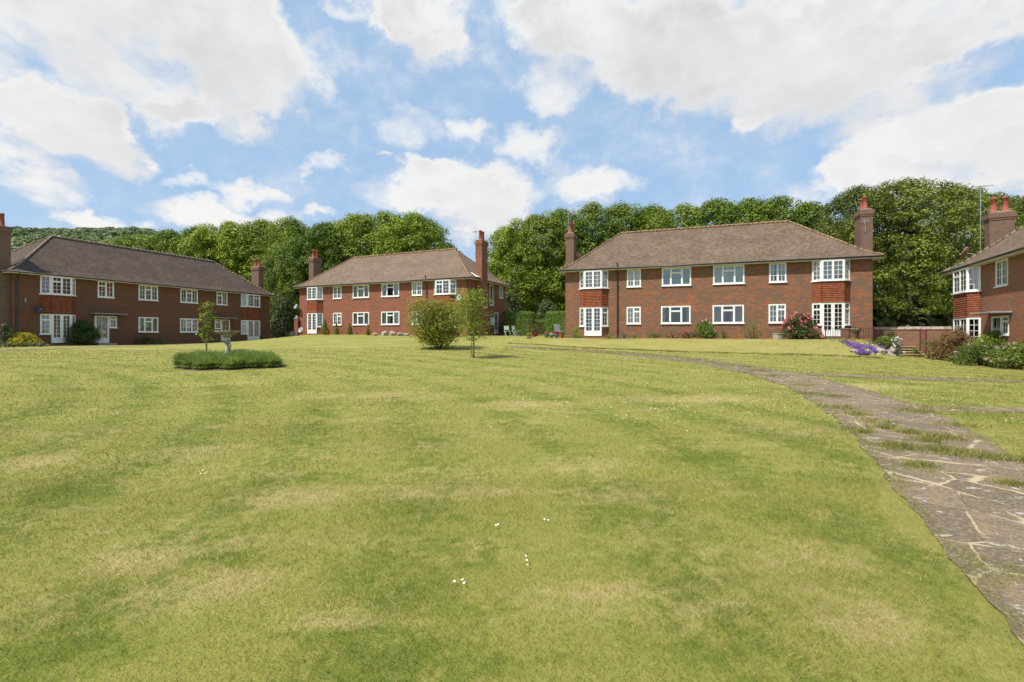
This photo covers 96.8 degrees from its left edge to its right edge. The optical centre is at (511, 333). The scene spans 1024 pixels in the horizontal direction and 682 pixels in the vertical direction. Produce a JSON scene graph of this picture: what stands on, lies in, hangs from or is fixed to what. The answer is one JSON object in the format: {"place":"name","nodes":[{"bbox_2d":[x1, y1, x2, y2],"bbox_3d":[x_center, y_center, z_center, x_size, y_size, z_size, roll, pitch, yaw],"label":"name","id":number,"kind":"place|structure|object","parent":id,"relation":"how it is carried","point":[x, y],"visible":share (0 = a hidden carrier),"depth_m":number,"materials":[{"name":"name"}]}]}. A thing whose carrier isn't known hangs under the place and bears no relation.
{"place":"outdoors","nodes":[
{"label":"outdoors","id":0,"kind":"place"},
{"bbox_2d":[5,424,1004,664],"bbox_3d":[-0.811,1.568,5.464,13.493,0.065,6.921,0,0,0],"label":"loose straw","id":1,"kind":"object","parent":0,"point":[376,582],"visible":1,"depth_m":2.86,"materials":[{"name":"beige plant"}]},
{"bbox_2d":[0,334,1023,681],"bbox_3d":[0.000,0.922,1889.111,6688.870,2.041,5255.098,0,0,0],"label":"ground","id":2,"kind":"structure","parent":0,"point":[388,344],"depth_m":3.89,"materials":[{"name":"green plant"}]},
{"bbox_2d":[0,323,15,345],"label":"dark shrub","id":3,"kind":"object","parent":2,"relation":"on","point":[6,330],"visible":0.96,"depth_m":30.74,"materials":[{"name":"green plant"}]},
{"bbox_2d":[7,332,42,345],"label":"yellow shrub","id":4,"kind":"object","parent":2,"relation":"on","point":[24,337],"visible":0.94,"depth_m":31.25,"materials":[{"name":"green plant"}]},
{"bbox_2d":[64,319,100,345],"bbox_3d":[-32.604,-0.036,34.613,2.182,2.134,2.181,0,0,0],"label":"dark shrub","id":5,"kind":"object","parent":2,"relation":"on","point":[84,328],"visible":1,"depth_m":34.30,"materials":[{"name":"green plant"}]},
{"bbox_2d":[109,232,165,252],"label":"broadleaf tree","id":6,"kind":"object","parent":2,"relation":"on","point":[133,241],"visible":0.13,"depth_m":81.86,"materials":[{"name":"green plant"}]},
{"bbox_2d":[0,213,275,345],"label":"brick house","id":7,"kind":"structure","parent":2,"relation":"on","point":[52,287],"depth_m":38.33,"materials":[{"name":"brick"}]},
{"bbox_2d":[39,314,51,334],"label":"bay window","id":8,"kind":"structure","parent":7,"relation":"in","point":[45,319],"depth_m":33.11,"materials":[{"name":"white paint"}]},
{"bbox_2d":[40,275,51,294],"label":"bay window","id":9,"kind":"structure","parent":7,"relation":"in","point":[45,281],"depth_m":33.11,"materials":[{"name":"white glass"}]},
{"bbox_2d":[51,314,71,342],"bbox_3d":[-33.449,-0.360,33.759,0.269,2.120,1.201,0,0,19],"label":"french door","id":10,"kind":"structure","parent":7,"relation":"in","point":[59,322],"depth_m":33.69,"materials":[{"name":"white paint"}]},
{"bbox_2d":[51,276,72,295],"bbox_3d":[-33.442,-3.512,33.756,0.283,1.375,1.301,0,0,19],"label":"bay window","id":11,"kind":"structure","parent":7,"relation":"in","point":[59,285],"depth_m":33.76,"materials":[{"name":"white paint"}]},
{"bbox_2d":[94,316,108,342],"bbox_3d":[-32.957,-0.330,36.496,0.213,2.180,0.994,0,0,19],"label":"front door","id":12,"kind":"structure","parent":7,"relation":"in","point":[100,322],"depth_m":36.65,"materials":[{"name":"white paint"}]},
{"bbox_2d":[97,281,114,298],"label":"window","id":13,"kind":"structure","parent":7,"relation":"in","point":[105,289],"depth_m":36.75,"materials":[{"name":"white paint"}]},
{"bbox_2d":[138,285,157,300],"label":"window","id":14,"kind":"structure","parent":7,"relation":"in","point":[153,290],"depth_m":39.70,"materials":[{"name":"white paint"}]},
{"bbox_2d":[138,317,158,332],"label":"window","id":15,"kind":"structure","parent":7,"relation":"in","point":[145,324],"depth_m":39.81,"materials":[{"name":"white paint"}]},
{"bbox_2d":[180,288,198,303],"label":"window","id":16,"kind":"structure","parent":7,"relation":"in","point":[195,294],"depth_m":43.15,"materials":[{"name":"white paint"}]},
{"bbox_2d":[180,318,198,332],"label":"window","id":17,"kind":"structure","parent":7,"relation":"in","point":[187,325],"depth_m":43.08,"materials":[{"name":"white paint"}]},
{"bbox_2d":[221,320,229,340],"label":"front door","id":18,"kind":"structure","parent":7,"relation":"in","point":[225,324],"depth_m":46.58,"materials":[{"name":"white paint"}]},
{"bbox_2d":[248,294,259,307],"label":"bay window","id":19,"kind":"structure","parent":7,"relation":"in","point":[252,299],"depth_m":49.24,"materials":[{"name":"white paint"}]},
{"bbox_2d":[248,320,259,339],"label":"french door","id":20,"kind":"structure","parent":7,"relation":"in","point":[253,325],"depth_m":49.16,"materials":[{"name":"white paint"}]},
{"bbox_2d":[133,336,164,344],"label":"dark shrub","id":21,"kind":"object","parent":2,"relation":"on","point":[152,341],"visible":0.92,"depth_m":38.84,"materials":[{"name":"green plant"}]},
{"bbox_2d":[139,227,187,255],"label":"broadleaf tree","id":22,"kind":"object","parent":2,"relation":"on","point":[168,233],"visible":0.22,"depth_m":80.40,"materials":[{"name":"green plant"}]},
{"bbox_2d":[164,224,240,272],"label":"broadleaf tree","id":23,"kind":"object","parent":2,"relation":"on","point":[187,232],"visible":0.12,"depth_m":78.72,"materials":[{"name":"green plant"}]},
{"bbox_2d":[195,300,217,350],"bbox_3d":[-13.792,-0.024,20.589,0.933,2.976,0.854,0,0,-41],"label":"young tree","id":24,"kind":"object","parent":2,"relation":"on","point":[205,312],"visible":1,"depth_m":20.57,"materials":[{"name":"green plant"}]},
{"bbox_2d":[173,219,272,281],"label":"broadleaf tree","id":25,"kind":"object","parent":2,"relation":"on","point":[226,227],"visible":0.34,"depth_m":76.74,"materials":[{"name":"green plant"}]},
{"bbox_2d":[168,348,285,369],"bbox_3d":[-11.525,0.998,18.664,4.603,0.804,3.026,0,0,0],"label":"lavender bed","id":26,"kind":"object","parent":2,"relation":"on","point":[242,358],"visible":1,"depth_m":17.94,"materials":[{"name":"plant"}]},
{"bbox_2d":[215,331,240,352],"bbox_3d":[-11.810,0.668,18.900,0.920,1.557,0.920,0,0,-17],"label":"bird bath","id":27,"kind":"object","parent":26,"relation":"on","point":[227,334],"visible":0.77,"depth_m":18.81,"materials":[{"name":"grey stone"}]},
{"bbox_2d":[206,219,288,292],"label":"broadleaf tree","id":28,"kind":"object","parent":2,"relation":"on","point":[258,225],"visible":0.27,"depth_m":77.06,"materials":[{"name":"green plant"}]},
{"bbox_2d":[270,295,295,337],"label":"dark shrub","id":29,"kind":"object","parent":2,"relation":"on","point":[281,304],"visible":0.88,"depth_m":55.48,"materials":[{"name":"green plant"}]},
{"bbox_2d":[249,215,323,295],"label":"broadleaf tree","id":30,"kind":"object","parent":2,"relation":"on","point":[294,225],"visible":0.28,"depth_m":71.68,"materials":[{"name":"green plant"}]},
{"bbox_2d":[260,235,328,318],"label":"broadleaf tree","id":31,"kind":"object","parent":2,"relation":"on","point":[280,272],"visible":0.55,"depth_m":58.28,"materials":[{"name":"green plant"}]},
{"bbox_2d":[290,220,361,300],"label":"broadleaf tree","id":32,"kind":"object","parent":2,"relation":"on","point":[317,234],"visible":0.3,"depth_m":59.85,"materials":[{"name":"green plant"}]},
{"bbox_2d":[304,211,404,278],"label":"broadleaf tree","id":33,"kind":"object","parent":2,"relation":"on","point":[353,221],"visible":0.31,"depth_m":60.90,"materials":[{"name":"green plant"}]},
{"bbox_2d":[342,209,419,260],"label":"broadleaf tree","id":34,"kind":"object","parent":2,"relation":"on","point":[384,217],"visible":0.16,"depth_m":64.59,"materials":[{"name":"green plant"}]},
{"bbox_2d":[292,230,511,335],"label":"brick house","id":35,"kind":"structure","parent":2,"relation":"on","point":[360,293],"depth_m":45.00,"materials":[{"name":"brick"}]},
{"bbox_2d":[307,287,316,299],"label":"bay window","id":36,"kind":"structure","parent":35,"relation":"in","point":[312,293],"depth_m":47.49,"materials":[{"name":"white paint"}]},
{"bbox_2d":[307,313,316,333],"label":"french door","id":37,"kind":"structure","parent":35,"relation":"in","point":[311,331],"depth_m":47.39,"materials":[{"name":"white paint"}]},
{"bbox_2d":[352,285,368,298],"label":"window","id":38,"kind":"structure","parent":35,"relation":"in","point":[359,291],"depth_m":45.44,"materials":[{"name":"white paint"}]},
{"bbox_2d":[353,312,368,324],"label":"window","id":39,"kind":"structure","parent":35,"relation":"in","point":[359,318],"depth_m":45.39,"materials":[{"name":"white paint"}]},
{"bbox_2d":[381,283,398,296],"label":"window","id":40,"kind":"structure","parent":35,"relation":"in","point":[384,287],"depth_m":43.81,"materials":[{"name":"white paint"}]},
{"bbox_2d":[381,311,399,324],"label":"window","id":41,"kind":"structure","parent":35,"relation":"in","point":[395,314],"depth_m":43.91,"materials":[{"name":"white paint"}]},
{"bbox_2d":[412,282,421,295],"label":"window","id":42,"kind":"structure","parent":35,"relation":"in","point":[415,285],"depth_m":42.56,"materials":[{"name":"white paint"}]},
{"bbox_2d":[367,209,454,254],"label":"broadleaf tree","id":43,"kind":"object","parent":2,"relation":"on","point":[411,222],"visible":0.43,"depth_m":61.27,"materials":[{"name":"green plant"}]},
{"bbox_2d":[406,218,460,251],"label":"broadleaf tree","id":44,"kind":"object","parent":2,"relation":"on","point":[446,230],"visible":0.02,"depth_m":97.64,"materials":[{"name":"green plant"}]},
{"bbox_2d":[402,294,469,349],"bbox_3d":[-4.548,-0.694,27.553,4.080,3.499,4.058,0,0,0],"label":"round bush","id":45,"kind":"object","parent":2,"relation":"on","point":[433,326],"visible":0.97,"depth_m":26.91,"materials":[{"name":"green plant"}]},
{"bbox_2d":[443,286,497,357],"bbox_3d":[-1.946,-0.467,21.896,2.531,3.706,2.691,0,0,0],"label":"young tree","id":46,"kind":"object","parent":2,"relation":"on","point":[473,313],"visible":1,"depth_m":21.87,"materials":[{"name":"green plant"}]},
{"bbox_2d":[485,224,530,315],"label":"broadleaf tree","id":47,"kind":"object","parent":2,"relation":"on","point":[497,234],"visible":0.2,"depth_m":58.70,"materials":[{"name":"green plant"}]},
{"bbox_2d":[506,290,522,333],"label":"dark shrub","id":48,"kind":"object","parent":2,"relation":"on","point":[511,298],"visible":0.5,"depth_m":51.61,"materials":[{"name":"green plant"}]},
{"bbox_2d":[504,311,535,335],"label":"clipped hedge","id":49,"kind":"object","parent":2,"relation":"on","point":[522,319],"visible":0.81,"depth_m":43.73,"materials":[{"name":"green plant"}]},
{"bbox_2d":[488,212,584,317],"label":"broadleaf tree","id":50,"kind":"object","parent":2,"relation":"on","point":[504,239],"visible":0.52,"depth_m":55.71,"materials":[{"name":"green plant"}]},
{"bbox_2d":[535,299,560,332],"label":"dark shrub","id":51,"kind":"object","parent":2,"relation":"on","point":[547,307],"visible":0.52,"depth_m":49.50,"materials":[{"name":"green plant"}]},
{"bbox_2d":[511,207,594,316],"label":"broadleaf tree","id":52,"kind":"object","parent":2,"relation":"on","point":[558,219],"visible":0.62,"depth_m":54.99,"materials":[{"name":"green plant"}]},
{"bbox_2d":[545,311,564,335],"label":"clipped hedge","id":53,"kind":"object","parent":2,"relation":"on","point":[548,322],"visible":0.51,"depth_m":40.11,"materials":[{"name":"green plant"}]},
{"bbox_2d":[556,201,628,286],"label":"broadleaf tree","id":54,"kind":"object","parent":2,"relation":"on","point":[592,215],"visible":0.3,"depth_m":56.20,"materials":[{"name":"green plant"}]},
{"bbox_2d":[577,200,668,251],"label":"broadleaf tree","id":55,"kind":"object","parent":2,"relation":"on","point":[625,213],"visible":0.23,"depth_m":56.66,"materials":[{"name":"green plant"}]},
{"bbox_2d":[626,202,678,231],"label":"broadleaf tree","id":56,"kind":"object","parent":2,"relation":"on","point":[658,210],"visible":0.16,"depth_m":57.01,"materials":[{"name":"green plant"}]},
{"bbox_2d":[663,201,709,228],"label":"broadleaf tree","id":57,"kind":"object","parent":2,"relation":"on","point":[683,211],"visible":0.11,"depth_m":59.12,"materials":[{"name":"green plant"}]},
{"bbox_2d":[692,320,720,338],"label":"flowering shrub","id":58,"kind":"object","parent":2,"relation":"on","point":[704,326],"visible":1,"depth_m":31.45,"materials":[{"name":"green plant"}]},
{"bbox_2d":[682,197,759,226],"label":"broadleaf tree","id":59,"kind":"object","parent":2,"relation":"on","point":[712,208],"visible":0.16,"depth_m":56.18,"materials":[{"name":"green plant"}]},
{"bbox_2d":[558,196,884,340],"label":"brick house","id":60,"kind":"structure","parent":2,"relation":"on","point":[732,280],"depth_m":32.66,"materials":[{"name":"brick"}]},
{"bbox_2d":[584,270,601,288],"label":"bay window","id":61,"kind":"structure","parent":60,"relation":"in","point":[592,279],"depth_m":34.69,"materials":[{"name":"white paint"}]},
{"bbox_2d":[584,307,601,335],"bbox_3d":[6.161,-0.910,34.611,1.307,2.180,0.151,0,0,19],"label":"french door","id":62,"kind":"structure","parent":60,"relation":"in","point":[592,332],"depth_m":34.60,"materials":[{"name":"white paint"}]},
{"bbox_2d":[626,307,640,324],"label":"window","id":63,"kind":"structure","parent":60,"relation":"in","point":[633,313],"depth_m":34.10,"materials":[{"name":"white paint"}]},
{"bbox_2d":[626,269,641,287],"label":"window","id":64,"kind":"structure","parent":60,"relation":"in","point":[633,276],"depth_m":34.09,"materials":[{"name":"white paint"}]},
{"bbox_2d":[661,306,690,323],"bbox_3d":[11.909,-1.337,33.109,2.117,1.325,0.271,0,0,19],"label":"window","id":65,"kind":"structure","parent":60,"relation":"in","point":[688,308],"depth_m":33.00,"materials":[{"name":"white paint"}]},
{"bbox_2d":[661,267,691,286],"bbox_3d":[11.942,-4.110,33.063,2.097,1.350,0.205,0,0,19],"label":"window","id":66,"kind":"structure","parent":60,"relation":"in","point":[681,276],"depth_m":33.11,"materials":[{"name":"white paint"}]},
{"bbox_2d":[712,265,744,284],"bbox_3d":[15.207,-4.110,31.959,2.098,1.350,0.272,0,0,19],"label":"window","id":67,"kind":"structure","parent":60,"relation":"in","point":[725,274],"depth_m":32.00,"materials":[{"name":"white paint"}]},
{"bbox_2d":[712,305,744,323],"bbox_3d":[15.179,-1.337,31.969,2.099,1.325,0.273,0,0,19],"label":"window","id":68,"kind":"structure","parent":60,"relation":"in","point":[737,311],"depth_m":31.97,"materials":[{"name":"white paint"}]},
{"bbox_2d":[768,304,785,323],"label":"window","id":69,"kind":"structure","parent":60,"relation":"in","point":[777,312],"depth_m":31.00,"materials":[{"name":"white paint"}]},
{"bbox_2d":[768,263,787,282],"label":"window","id":70,"kind":"structure","parent":60,"relation":"in","point":[782,275],"depth_m":30.95,"materials":[{"name":"white paint"}]},
{"bbox_2d":[811,260,821,281],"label":"bay window","id":71,"kind":"structure","parent":60,"relation":"in","point":[816,265],"depth_m":30.10,"materials":[{"name":"white paint"}]},
{"bbox_2d":[822,302,843,335],"bbox_3d":[20.805,-0.910,29.499,1.248,2.180,0.151,0,0,19],"label":"french door","id":72,"kind":"structure","parent":60,"relation":"in","point":[832,308],"depth_m":29.49,"materials":[{"name":"white paint"}]},
{"bbox_2d":[822,259,845,280],"bbox_3d":[20.824,-4.098,29.548,1.348,1.385,0.282,0,0,19],"label":"bay window","id":73,"kind":"structure","parent":60,"relation":"in","point":[832,270],"depth_m":29.57,"materials":[{"name":"white paint"}]},
{"bbox_2d":[844,302,851,325],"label":"bay window","id":74,"kind":"structure","parent":60,"relation":"in","point":[845,304],"depth_m":29.44,"materials":[{"name":"white paint"}]},
{"bbox_2d":[738,321,769,338],"bbox_3d":[16.299,-0.170,30.799,1.745,1.321,1.677,0,0,0],"label":"rose bush","id":75,"kind":"object","parent":2,"relation":"on","point":[750,333],"visible":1,"depth_m":30.72,"materials":[{"name":"green plant"}]},
{"bbox_2d":[705,195,809,226],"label":"broadleaf tree","id":76,"kind":"object","parent":2,"relation":"on","point":[744,205],"visible":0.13,"depth_m":55.87,"materials":[{"name":"green plant"}]},
{"bbox_2d":[752,194,826,230],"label":"broadleaf tree","id":77,"kind":"object","parent":2,"relation":"on","point":[781,200],"visible":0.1,"depth_m":55.28,"materials":[{"name":"green plant"}]},
{"bbox_2d":[780,312,823,338],"bbox_3d":[18.697,-0.460,29.542,2.512,1.915,2.099,0,0,0],"label":"rose bush","id":78,"kind":"object","parent":2,"relation":"on","point":[799,330],"visible":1,"depth_m":29.30,"materials":[{"name":"green plant"}]},
{"bbox_2d":[790,200,841,236],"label":"broadleaf tree","id":79,"kind":"object","parent":2,"relation":"on","point":[816,206],"visible":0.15,"depth_m":54.48,"materials":[{"name":"green plant"}]},
{"bbox_2d":[842,340,868,354],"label":"purple flowers","id":80,"kind":"object","parent":2,"relation":"on","point":[859,347],"visible":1,"depth_m":26.09,"materials":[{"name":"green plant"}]},
{"bbox_2d":[813,183,928,315],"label":"broadleaf tree","id":81,"kind":"object","parent":2,"relation":"on","point":[847,197],"visible":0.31,"depth_m":43.40,"materials":[{"name":"green plant"}]},
{"bbox_2d":[873,336,902,349],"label":"rockery plant","id":82,"kind":"object","parent":2,"relation":"on","point":[888,345],"visible":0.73,"depth_m":27.54,"materials":[{"name":"green plant"}]},
{"bbox_2d":[888,337,905,355],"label":"white flowers","id":83,"kind":"object","parent":2,"relation":"on","point":[896,347],"visible":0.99,"depth_m":26.59,"materials":[{"name":"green plant"}]},
{"bbox_2d":[899,346,925,356],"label":"garden steps","id":84,"kind":"structure","parent":2,"relation":"on","point":[907,350],"depth_m":27.80,"materials":[{"name":"beige stone"}]},
{"bbox_2d":[873,295,953,329],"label":"undergrowth","id":85,"kind":"object","parent":2,"relation":"on","point":[880,319],"visible":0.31,"depth_m":42.76,"materials":[{"name":"green plant"}]},
{"bbox_2d":[874,327,952,352],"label":"garden wall","id":86,"kind":"structure","parent":2,"relation":"on","point":[908,336],"depth_m":30.14,"materials":[{"name":"brick"}]},
{"bbox_2d":[831,176,998,326],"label":"broadleaf tree","id":87,"kind":"object","parent":2,"relation":"on","point":[916,191],"visible":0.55,"depth_m":40.47,"materials":[{"name":"green plant"}]},
{"bbox_2d":[911,338,950,358],"bbox_3d":[23.987,0.903,26.074,1.179,1.324,2.218,0,0,0],"label":"bank shrub","id":88,"kind":"object","parent":2,"relation":"on","point":[927,344],"visible":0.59,"depth_m":26.30,"materials":[{"name":"green plant"}]},
{"bbox_2d":[873,181,1023,306],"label":"broadleaf tree","id":89,"kind":"object","parent":2,"relation":"on","point":[975,192],"visible":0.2,"depth_m":44.67,"materials":[{"name":"green plant"}]},
{"bbox_2d":[925,328,974,360],"bbox_3d":[24.050,0.647,24.786,2.146,1.925,2.417,0,0,0],"label":"bank shrub","id":90,"kind":"object","parent":2,"relation":"on","point":[954,339],"visible":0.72,"depth_m":24.69,"materials":[{"name":"brown plant"}]},
{"bbox_2d":[917,190,1023,297],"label":"broadleaf tree","id":91,"kind":"object","parent":2,"relation":"on","point":[1016,198],"visible":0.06,"depth_m":50.73,"materials":[{"name":"green plant"}]},
{"bbox_2d":[946,340,1012,365],"bbox_3d":[22.320,0.980,21.563,2.713,1.379,2.488,0,0,38],"label":"bank shrub","id":92,"kind":"object","parent":2,"relation":"on","point":[977,353],"visible":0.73,"depth_m":21.48,"materials":[{"name":"green plant"}]},
{"bbox_2d":[938,184,1023,366],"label":"brick house","id":93,"kind":"structure","parent":2,"relation":"on","point":[988,287],"depth_m":24.30,"materials":[{"name":"brick"}]},
{"bbox_2d":[951,267,966,294],"bbox_3d":[25.715,-2.977,26.034,0.283,1.385,1.968,0,0,27],"label":"bay window","id":94,"kind":"structure","parent":93,"relation":"in","point":[961,276],"depth_m":26.07,"materials":[{"name":"white paint"}]},
{"bbox_2d":[953,318,966,340],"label":"bay window","id":95,"kind":"structure","parent":93,"relation":"in","point":[960,319],"depth_m":26.08,"materials":[{"name":"white paint"}]},
{"bbox_2d":[966,266,981,291],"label":"bay window","id":96,"kind":"structure","parent":93,"relation":"in","point":[973,273],"depth_m":25.01,"materials":[{"name":"white glass"}]},
{"bbox_2d":[967,317,980,341],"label":"bay window","id":97,"kind":"structure","parent":93,"relation":"in","point":[979,318],"depth_m":24.93,"materials":[{"name":"white paint"}]},
{"bbox_2d":[991,316,1001,344],"bbox_3d":[24.701,0.240,23.079,0.213,2.240,1.056,0,0,27],"label":"front door","id":98,"kind":"structure","parent":93,"relation":"in","point":[998,318],"depth_m":23.26,"materials":[{"name":"white paint"}]},
{"bbox_2d":[993,258,1007,287],"bbox_3d":[24.425,-2.990,22.613,0.273,1.350,1.325,0,0,27],"label":"window","id":99,"kind":"structure","parent":93,"relation":"in","point":[1003,264],"depth_m":22.63,"materials":[{"name":"white paint"}]},
{"bbox_2d":[965,328,1005,363],"bbox_3d":[24.512,0.694,22.939,2.718,1.963,2.410,0,0,0],"label":"bank shrub","id":100,"kind":"object","parent":2,"relation":"on","point":[994,337],"visible":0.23,"depth_m":22.86,"materials":[{"name":"green plant"}]},
{"bbox_2d":[981,341,1023,368],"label":"bank shrub","id":101,"kind":"object","parent":2,"relation":"on","point":[1015,358],"visible":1,"depth_m":19.93,"materials":[{"name":"green plant"}]},
{"bbox_2d":[0,0,1023,285],"label":"sky","id":102,"kind":"structure","parent":0,"point":[468,116],"materials":[{"name":"blue"}]},
{"bbox_2d":[505,346,1023,643],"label":"path","id":103,"kind":"structure","parent":0,"point":[970,507],"depth_m":4.77,"materials":[{"name":"grey stone"}]},
{"bbox_2d":[801,373,1023,381],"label":"path","id":104,"kind":"structure","parent":0,"point":[914,378],"depth_m":15.90,"materials":[{"name":"grey stone"}]},
{"bbox_2d":[916,404,1023,412],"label":"path","id":105,"kind":"structure","parent":0,"point":[986,409],"depth_m":9.63,"materials":[{"name":"grey stone"}]},
{"bbox_3d":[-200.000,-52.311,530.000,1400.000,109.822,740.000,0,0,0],"label":"hill","id":106,"kind":"structure","parent":0,"visible":0},
{"bbox_2d":[11,226,205,250],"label":"woodland","id":107,"kind":"object","parent":106,"relation":"on","point":[18,238],"visible":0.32,"depth_m":367.33,"materials":[{"name":"green plant"}]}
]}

